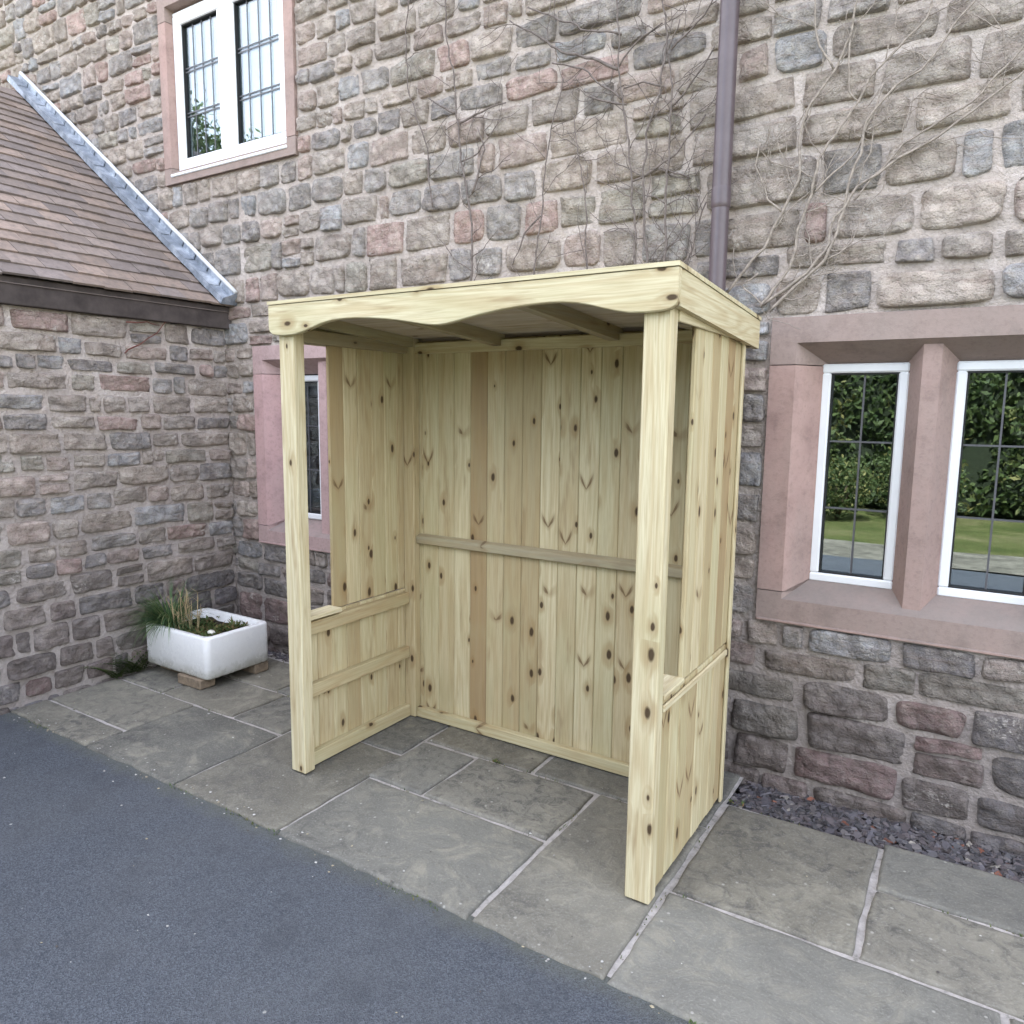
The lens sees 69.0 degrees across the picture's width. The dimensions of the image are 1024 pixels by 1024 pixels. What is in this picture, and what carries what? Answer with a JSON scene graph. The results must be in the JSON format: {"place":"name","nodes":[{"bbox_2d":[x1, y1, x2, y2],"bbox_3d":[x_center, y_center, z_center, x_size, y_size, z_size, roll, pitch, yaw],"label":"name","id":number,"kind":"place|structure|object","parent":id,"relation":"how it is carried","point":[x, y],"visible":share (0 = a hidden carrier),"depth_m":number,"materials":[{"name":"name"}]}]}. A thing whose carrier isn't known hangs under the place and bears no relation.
{"place":"outdoors","nodes":[
{"label":"outdoors","id":0,"kind":"place"},
{"bbox_2d":[0,710,692,1023],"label":"road","id":1,"kind":"structure","parent":0,"point":[91,877],"depth_m":2.26,"materials":[{"name":"grey asphalt"}]},
{"bbox_2d":[3,676,1023,1017],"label":"grit","id":2,"kind":"object","parent":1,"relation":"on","point":[391,880],"visible":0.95,"depth_m":2.59,"materials":[{"name":"gravel"}]},
{"bbox_2d":[11,653,1023,1023],"bbox_3d":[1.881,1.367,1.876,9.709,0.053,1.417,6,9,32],"label":"pavement","id":3,"kind":"structure","parent":0,"point":[705,966],"depth_m":2.58,"materials":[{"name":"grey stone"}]},
{"bbox_2d":[80,646,152,677],"bbox_3d":[-2.230,0.860,4.312,0.160,0.188,0.524,6,9,32],"label":"fern","id":4,"kind":"object","parent":3,"relation":"on","point":[132,666],"visible":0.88,"depth_m":4.33,"materials":[{"name":"green plant"}]},
{"bbox_2d":[161,666,180,672],"bbox_3d":[-2.009,0.915,4.478,0.211,0.058,0.100,6,9,32],"label":"brick","id":5,"kind":"object","parent":3,"relation":"on","point":[170,669],"visible":0.1,"depth_m":4.44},
{"bbox_2d":[178,672,214,689],"bbox_3d":[-1.793,0.951,4.231,0.212,0.058,0.100,6,9,32],"label":"brick","id":6,"kind":"object","parent":3,"relation":"on","point":[192,681],"visible":0.72,"depth_m":4.18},
{"bbox_2d":[241,661,267,673],"bbox_3d":[-1.577,0.918,4.489,0.212,0.058,0.100,6,9,32],"label":"brick","id":7,"kind":"object","parent":3,"relation":"on","point":[258,668],"visible":0.48,"depth_m":4.42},
{"bbox_2d":[146,608,267,679],"bbox_3d":[-1.813,0.771,4.434,0.585,0.240,0.432,6,9,32],"label":"sink planter","id":8,"kind":"object","parent":7,"relation":"on","point":[223,653],"visible":0.69,"depth_m":4.27,"materials":[{"name":"ceramic"}]},
{"bbox_2d":[117,578,215,647],"bbox_3d":[-2.030,0.576,4.387,0.580,0.382,0.570,-2,8,-21],"label":"grass tuft","id":9,"kind":"object","parent":8,"relation":"in","point":[160,616],"visible":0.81,"depth_m":4.36,"materials":[{"name":"green plant"}]},
{"bbox_2d":[166,588,201,628],"bbox_3d":[-1.899,0.571,4.368,0.228,0.275,0.211,6,9,32],"label":"dry plant","id":10,"kind":"object","parent":8,"relation":"in","point":[185,607],"visible":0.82,"depth_m":4.36,"materials":[{"name":"plant"}]},
{"bbox_2d":[178,615,247,636],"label":"creeping plants","id":11,"kind":"object","parent":8,"relation":"in","point":[232,624],"visible":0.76,"depth_m":4.40,"materials":[{"name":"green plant"}]},
{"bbox_2d":[267,260,761,904],"bbox_3d":[-0.024,0.162,3.027,1.704,1.976,0.908,6,9,32],"label":"wooden shelter","id":12,"kind":"object","parent":3,"relation":"on","point":[533,494],"visible":1,"depth_m":3.22,"materials":[{"name":"brown wood"}]},
{"bbox_2d":[28,685,1023,1023],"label":"moss","id":13,"kind":"object","parent":3,"relation":"on","point":[528,835],"visible":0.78,"depth_m":2.79,"materials":[{"name":"green plant"}]},
{"bbox_2d":[610,804,1023,1023],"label":"joint bed","id":14,"kind":"object","parent":3,"relation":"in","point":[1005,1018],"visible":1,"depth_m":2.31,"materials":[{"name":"grey concrete"}]},
{"label":"bed","id":15,"kind":"structure","parent":0,"visible":0},
{"bbox_2d":[268,650,1023,882],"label":"slate chippings","id":16,"kind":"object","parent":15,"relation":"on","point":[811,812],"visible":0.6,"depth_m":2.87,"materials":[{"name":"grey gravel"}]},
{"bbox_2d":[728,798,745,805],"bbox_3d":[0.906,1.172,3.010,0.075,0.011,0.043,3,8,19],"label":"weed","id":17,"kind":"object","parent":16,"relation":"on","point":[731,801],"visible":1,"depth_m":3.01,"materials":[{"name":"green plant"}]},
{"label":"ground","id":18,"kind":"structure","parent":0,"visible":0},
{"bbox_2d":[0,71,237,714],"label":"stone outbuilding","id":19,"kind":"structure","parent":18,"relation":"on","point":[116,484],"depth_m":4.25,"materials":[{"name":"stone"}]},
{"bbox_2d":[124,321,164,353],"bbox_3d":[-2.102,-1.004,4.272,0.010,0.208,0.266,6,9,32],"label":"twig","id":20,"kind":"object","parent":19,"relation":"attached to","point":[125,352],"visible":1,"depth_m":4.25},
{"bbox_2d":[0,0,1023,857],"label":"stone house","id":21,"kind":"structure","parent":18,"relation":"on","point":[258,154],"depth_m":3.14,"materials":[{"name":"stone"}]},
{"bbox_2d":[156,0,298,187],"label":"window","id":22,"kind":"structure","parent":21,"relation":"in","point":[276,42],"depth_m":4.62,"materials":[{"name":"white wood"}]},
{"bbox_2d":[252,345,329,552],"bbox_3d":[-1.096,-0.381,4.485,1.135,1.235,0.185,6,9,32],"label":"window","id":23,"kind":"structure","parent":21,"relation":"in","point":[266,359],"depth_m":4.65,"materials":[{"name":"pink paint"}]},
{"bbox_2d":[403,0,519,280],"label":"climbing vine","id":24,"kind":"object","parent":21,"relation":"attached to","point":[459,145],"visible":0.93,"depth_m":3.64,"materials":[{"name":"brown plant"}]},
{"bbox_2d":[511,60,613,275],"bbox_3d":[0.216,-1.397,3.393,0.524,1.182,0.016,6,9,32],"label":"climbing vine","id":25,"kind":"object","parent":21,"relation":"attached to","point":[540,220],"visible":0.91,"depth_m":3.35,"materials":[{"name":"brown plant"}]},
{"bbox_2d":[476,0,739,265],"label":"climbing vine","id":26,"kind":"object","parent":21,"relation":"attached to","point":[643,176],"visible":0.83,"depth_m":3.14,"materials":[{"name":"brown plant"}]},
{"bbox_2d":[692,0,1023,328],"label":"climbing vine","id":27,"kind":"object","parent":21,"relation":"attached to","point":[807,274],"visible":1,"depth_m":2.75,"materials":[{"name":"brown plant"}]},
{"bbox_2d":[755,304,1023,659],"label":"window","id":28,"kind":"structure","parent":21,"relation":"in","point":[933,353],"depth_m":2.86,"materials":[{"name":"pink stone"}]}
]}

